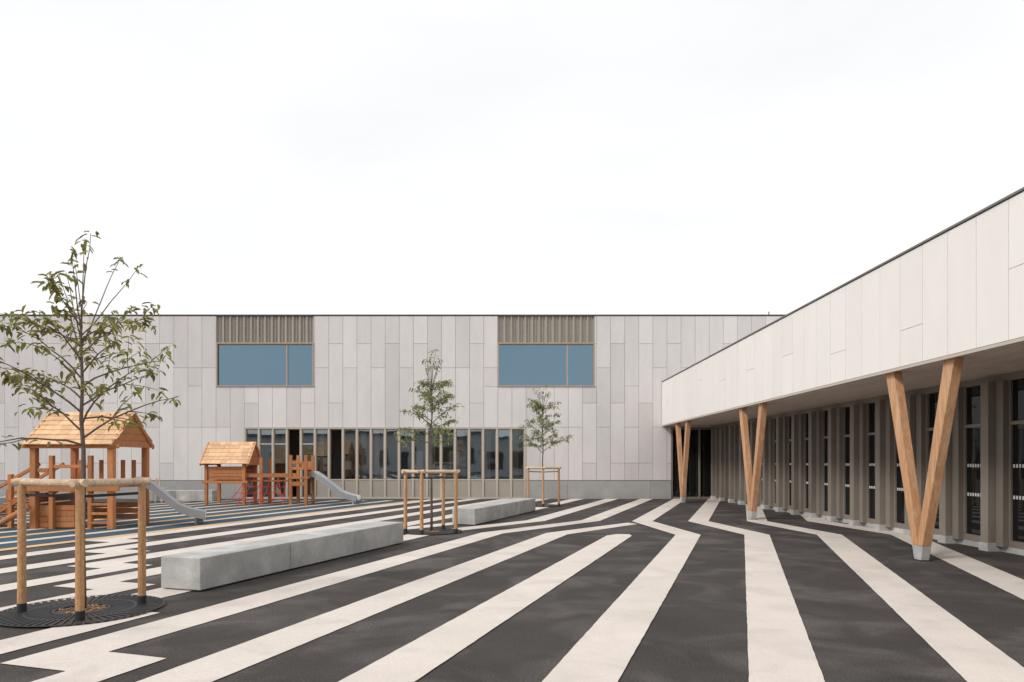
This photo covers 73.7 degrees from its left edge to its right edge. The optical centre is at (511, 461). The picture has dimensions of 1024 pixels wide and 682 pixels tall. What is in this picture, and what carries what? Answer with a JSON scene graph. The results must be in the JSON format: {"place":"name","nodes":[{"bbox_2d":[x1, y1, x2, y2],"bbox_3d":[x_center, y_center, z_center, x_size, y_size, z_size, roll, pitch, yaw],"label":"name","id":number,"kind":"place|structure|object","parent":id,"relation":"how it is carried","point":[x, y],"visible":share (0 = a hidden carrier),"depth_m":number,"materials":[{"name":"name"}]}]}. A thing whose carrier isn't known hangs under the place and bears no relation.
{"place":"outdoors","nodes":[
{"label":"outdoors","id":0,"kind":"place"},
{"bbox_2d":[248,453,494,496],"bbox_3d":[-5.510,0.595,33.280,13.753,1.990,6.640,0,0,0],"label":"interior furniture","id":1,"kind":"object","parent":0,"point":[489,468],"visible":0.21,"depth_m":31.80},
{"bbox_2d":[248,430,522,494],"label":"interior walls","id":2,"kind":"structure","parent":0,"point":[280,450],"depth_m":36.60,"materials":[{"name":"grey paint"}]},
{"bbox_2d":[293,451,494,468],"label":"interior drawings","id":3,"kind":"object","parent":2,"relation":"attached to","point":[418,459],"visible":0.53,"depth_m":30.50,"materials":[{"name":"paper"}]},
{"bbox_2d":[457,437,500,463],"bbox_3d":[-1.525,-0.500,30.950,2.050,1.200,0.300,0,0,0],"label":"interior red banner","id":4,"kind":"object","parent":2,"relation":"attached to","point":[460,444],"visible":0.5,"depth_m":30.80,"materials":[{"name":"fabric"}]},
{"bbox_2d":[0,499,1023,681],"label":"ground","id":5,"kind":"structure","parent":0,"point":[858,628],"depth_m":7.71,"materials":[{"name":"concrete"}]},
{"bbox_2d":[0,412,205,528],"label":"play tower","id":6,"kind":"structure","parent":5,"relation":"on","point":[52,511],"depth_m":16.44,"materials":[{"name":"brown wood"}]},
{"bbox_2d":[0,500,412,550],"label":"play surface","id":7,"kind":"object","parent":5,"relation":"on","point":[71,538],"depth_m":19.57,"materials":[{"name":"rubber"}]},
{"bbox_2d":[0,496,69,506],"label":"concrete bench","id":8,"kind":"object","parent":7,"relation":"on","point":[2,499],"visible":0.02,"depth_m":22.66,"materials":[{"name":"grey concrete"}]},
{"bbox_2d":[149,478,165,501],"bbox_3d":[-14.200,1.125,27.000,1.002,0.960,0.070,0,0,0],"label":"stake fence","id":9,"kind":"object","parent":7,"relation":"on","point":[155,494],"visible":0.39,"depth_m":26.98,"materials":[{"name":"beige wood"}]},
{"bbox_2d":[149,490,216,501],"bbox_3d":[-13.467,1.370,27.572,2.890,0.440,0.600,0,0,-3],"label":"concrete bench","id":10,"kind":"object","parent":7,"relation":"on","point":[187,495],"visible":0.59,"depth_m":27.30,"materials":[{"name":"grey concrete"}]},
{"bbox_2d":[0,500,392,543],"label":"play surface cream lines","id":11,"kind":"object","parent":7,"relation":"on","point":[179,515],"visible":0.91,"depth_m":19.87,"materials":[{"name":"beige rubber"}]},
{"bbox_2d":[0,500,419,550],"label":"play surface orange lines","id":12,"kind":"object","parent":7,"relation":"on","point":[181,519],"visible":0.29,"depth_m":18.51,"materials":[{"name":"orange rubber"}]},
{"bbox_2d":[199,442,360,504],"bbox_3d":[-8.636,0.420,25.712,5.812,2.360,1.942,0,0,0],"label":"playhouse with slide","id":13,"kind":"object","parent":7,"relation":"on","point":[218,454],"visible":0.99,"depth_m":25.43,"materials":[{"name":"brown wood"}]},
{"bbox_2d":[0,481,670,498],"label":"plinth","id":14,"kind":"structure","parent":5,"relation":"on","point":[615,489],"depth_m":29.57,"materials":[{"name":"concrete"}]},
{"bbox_2d":[0,316,670,496],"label":"wall backing","id":15,"kind":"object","parent":5,"relation":"on","point":[526,480],"depth_m":29.64,"materials":[{"name":"grey concrete"}]},
{"bbox_2d":[0,316,781,479],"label":"facade panels","id":16,"kind":"object","parent":15,"relation":"attached to","point":[369,371],"visible":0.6,"depth_m":29.60,"materials":[{"name":"white concrete"}]},
{"bbox_2d":[0,312,785,315],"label":"roof cap","id":17,"kind":"object","parent":15,"relation":"on","point":[768,314],"visible":0.43,"depth_m":29.57,"materials":[{"name":"grey metal"}]},
{"bbox_2d":[216,316,594,341],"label":"ribbed spandrels","id":18,"kind":"object","parent":15,"relation":"attached to","point":[301,328],"visible":1,"depth_m":29.70,"materials":[{"name":"beige metal"}]},
{"bbox_2d":[216,342,594,386],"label":"window frames","id":19,"kind":"structure","parent":15,"relation":"attached to","point":[312,344],"depth_m":29.58,"materials":[{"name":"grey metal"}]},
{"bbox_2d":[218,345,592,384],"bbox_3d":[-4.625,-4.208,29.679,16.306,1.800,0.005,0,0,0],"label":"window glass","id":20,"kind":"object","parent":19,"relation":"in","point":[266,364],"visible":1,"depth_m":29.68,"materials":[{"name":"blue glass"}]},
{"bbox_2d":[319,430,517,478],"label":"curtains","id":21,"kind":"object","parent":15,"relation":"attached to","point":[363,453],"visible":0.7,"depth_m":29.90,"materials":[{"name":"grey fabric"}]},
{"bbox_2d":[671,427,712,498],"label":"door frames","id":22,"kind":"structure","parent":15,"relation":"attached to","point":[694,428],"depth_m":29.60,"materials":[{"name":"black metal"}]},
{"bbox_2d":[673,430,710,496],"bbox_3d":[7.825,0.060,29.680,1.710,2.920,0.001,0,0,0],"label":"door glass","id":23,"kind":"object","parent":22,"relation":"in","point":[705,468],"visible":0.6,"depth_m":29.68,"materials":[{"name":"black glass"}]},
{"bbox_2d":[244,427,525,498],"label":"ground floor frames","id":24,"kind":"structure","parent":5,"relation":"on","point":[384,479],"depth_m":29.58,"materials":[{"name":"metal"}]},
{"bbox_2d":[246,429,523,496],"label":"ground floor sashes","id":25,"kind":"object","parent":24,"relation":"on","point":[400,451],"visible":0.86,"depth_m":29.64,"materials":[{"name":"brown metal"}]},
{"bbox_2d":[316,480,523,496],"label":"apron panels","id":26,"kind":"object","parent":24,"relation":"on","point":[392,488],"visible":0.81,"depth_m":29.62,"materials":[{"name":"grey concrete"}]},
{"bbox_2d":[404,528,462,534],"bbox_3d":[-1.840,1.582,15.550,1.440,0.019,1.440,0,0,0],"label":"tree grate","id":27,"kind":"object","parent":5,"relation":"on","point":[437,531],"visible":0.82,"depth_m":15.46,"materials":[{"name":"black metal"}]},
{"bbox_2d":[394,348,463,530],"bbox_3d":[-1.880,-0.501,15.694,1.614,4.203,1.507,0,0,0],"label":"young tree","id":28,"kind":"object","parent":27,"relation":"on","point":[429,399],"visible":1,"depth_m":15.53,"materials":[{"name":"green plant"}]},
{"bbox_2d":[401,469,459,534],"bbox_3d":[-1.912,0.885,15.458,1.219,1.430,1.154,0,0,-22],"label":"tree guard","id":29,"kind":"object","parent":27,"relation":"on","point":[421,472],"visible":0.98,"depth_m":15.17,"materials":[{"name":"brown wood"}]},
{"bbox_2d":[0,499,1023,681],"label":"ground stripes","id":30,"kind":"object","parent":5,"relation":"on","point":[603,649],"visible":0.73,"depth_m":7.32,"materials":[{"name":"beige paint"}]},
{"bbox_2d":[0,594,164,626],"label":"tree grate","id":31,"kind":"object","parent":30,"relation":"on","point":[61,612],"visible":0.87,"depth_m":7.24,"materials":[{"name":"black metal"}]},
{"bbox_2d":[10,477,150,620],"bbox_3d":[-4.667,0.885,7.343,1.094,1.430,0.986,0,0,14],"label":"tree guard","id":32,"kind":"object","parent":31,"relation":"on","point":[79,485],"visible":0.9,"depth_m":7.16,"materials":[{"name":"brown wood"}]},
{"bbox_2d":[0,231,180,608],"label":"young tree","id":33,"kind":"object","parent":31,"relation":"on","point":[17,379],"visible":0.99,"depth_m":7.29,"materials":[{"name":"green plant"}]},
{"bbox_2d":[161,521,402,590],"bbox_3d":[-3.266,1.385,10.975,0.620,0.410,5.300,0,0,19],"label":"concrete bench","id":34,"kind":"object","parent":30,"relation":"on","point":[204,569],"visible":1,"depth_m":9.67,"materials":[{"name":"grey concrete"}]},
{"bbox_2d":[452,498,534,524],"bbox_3d":[-0.376,1.385,19.715,0.620,0.410,5.300,0,0,19],"label":"concrete bench","id":35,"kind":"object","parent":30,"relation":"on","point":[479,513],"visible":0.99,"depth_m":18.46,"materials":[{"name":"grey concrete"}]},
{"bbox_2d":[535,504,562,506],"bbox_3d":[1.120,1.582,24.750,1.440,0.019,1.440,0,0,0],"label":"tree grate","id":36,"kind":"object","parent":5,"relation":"on","point":[546,505],"visible":0.68,"depth_m":24.67,"materials":[{"name":"black metal"}]},
{"bbox_2d":[526,467,560,506],"bbox_3d":[1.006,0.885,24.634,1.166,1.430,1.141,0,0,-33],"label":"tree guard","id":37,"kind":"object","parent":36,"relation":"on","point":[543,468],"visible":0.91,"depth_m":24.36,"materials":[{"name":"brown wood"}]},
{"bbox_2d":[519,385,573,466],"bbox_3d":[1.114,-0.600,24.803,1.744,4.399,1.699,0,0,-32],"label":"young tree","id":38,"kind":"object","parent":36,"relation":"on","point":[537,407],"visible":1,"depth_m":24.68,"materials":[{"name":"green plant"}]},
{"bbox_2d":[662,187,1023,555],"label":"classroom wing","id":39,"kind":"structure","parent":5,"relation":"on","point":[813,373],"depth_m":13.40,"materials":[{"name":"white concrete"}]},
{"bbox_3d":[6.660,1.593,18.900,0.200,0.015,0.240,0,0,0],"label":"base plate","id":40,"kind":"object","parent":5,"relation":"on","visible":0},
{"bbox_2d":[748,511,756,518],"bbox_3d":[6.660,1.481,18.900,0.150,0.238,0.286,0,0,0],"label":"foot","id":41,"kind":"object","parent":40,"relation":"on","point":[752,514],"visible":0.83,"depth_m":18.79},
{"bbox_2d":[739,403,767,510],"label":"legs","id":42,"kind":"object","parent":41,"relation":"on","point":[752,486],"visible":0.87,"depth_m":18.68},
{"bbox_3d":[6.660,1.593,26.600,0.200,0.015,0.240,0,0,0],"label":"base plate","id":43,"kind":"object","parent":5,"relation":"on","visible":0},
{"bbox_2d":[680,497,685,502],"bbox_3d":[6.660,1.481,26.600,0.150,0.238,0.286,0,0,0],"label":"foot","id":44,"kind":"object","parent":43,"relation":"on","point":[682,499],"visible":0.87,"depth_m":26.50},
{"bbox_2d":[675,420,690,496],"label":"legs","id":45,"kind":"object","parent":44,"relation":"on","point":[683,465],"visible":0.88,"depth_m":26.35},
{"bbox_2d":[0,0,1023,313],"label":"sky","id":46,"kind":"structure","parent":0,"point":[253,156],"materials":[{"name":"white"}]},
{"bbox_2d":[912,545,930,559],"bbox_3d":[6.660,1.481,11.100,0.150,0.238,0.285,0,0,0],"label":"foot","id":47,"kind":"object","parent":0,"point":[921,553],"visible":0.84,"depth_m":11.00},
{"bbox_2d":[886,357,963,546],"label":"legs","id":48,"kind":"object","parent":47,"relation":"on","point":[922,524],"visible":0.88,"depth_m":10.87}
]}

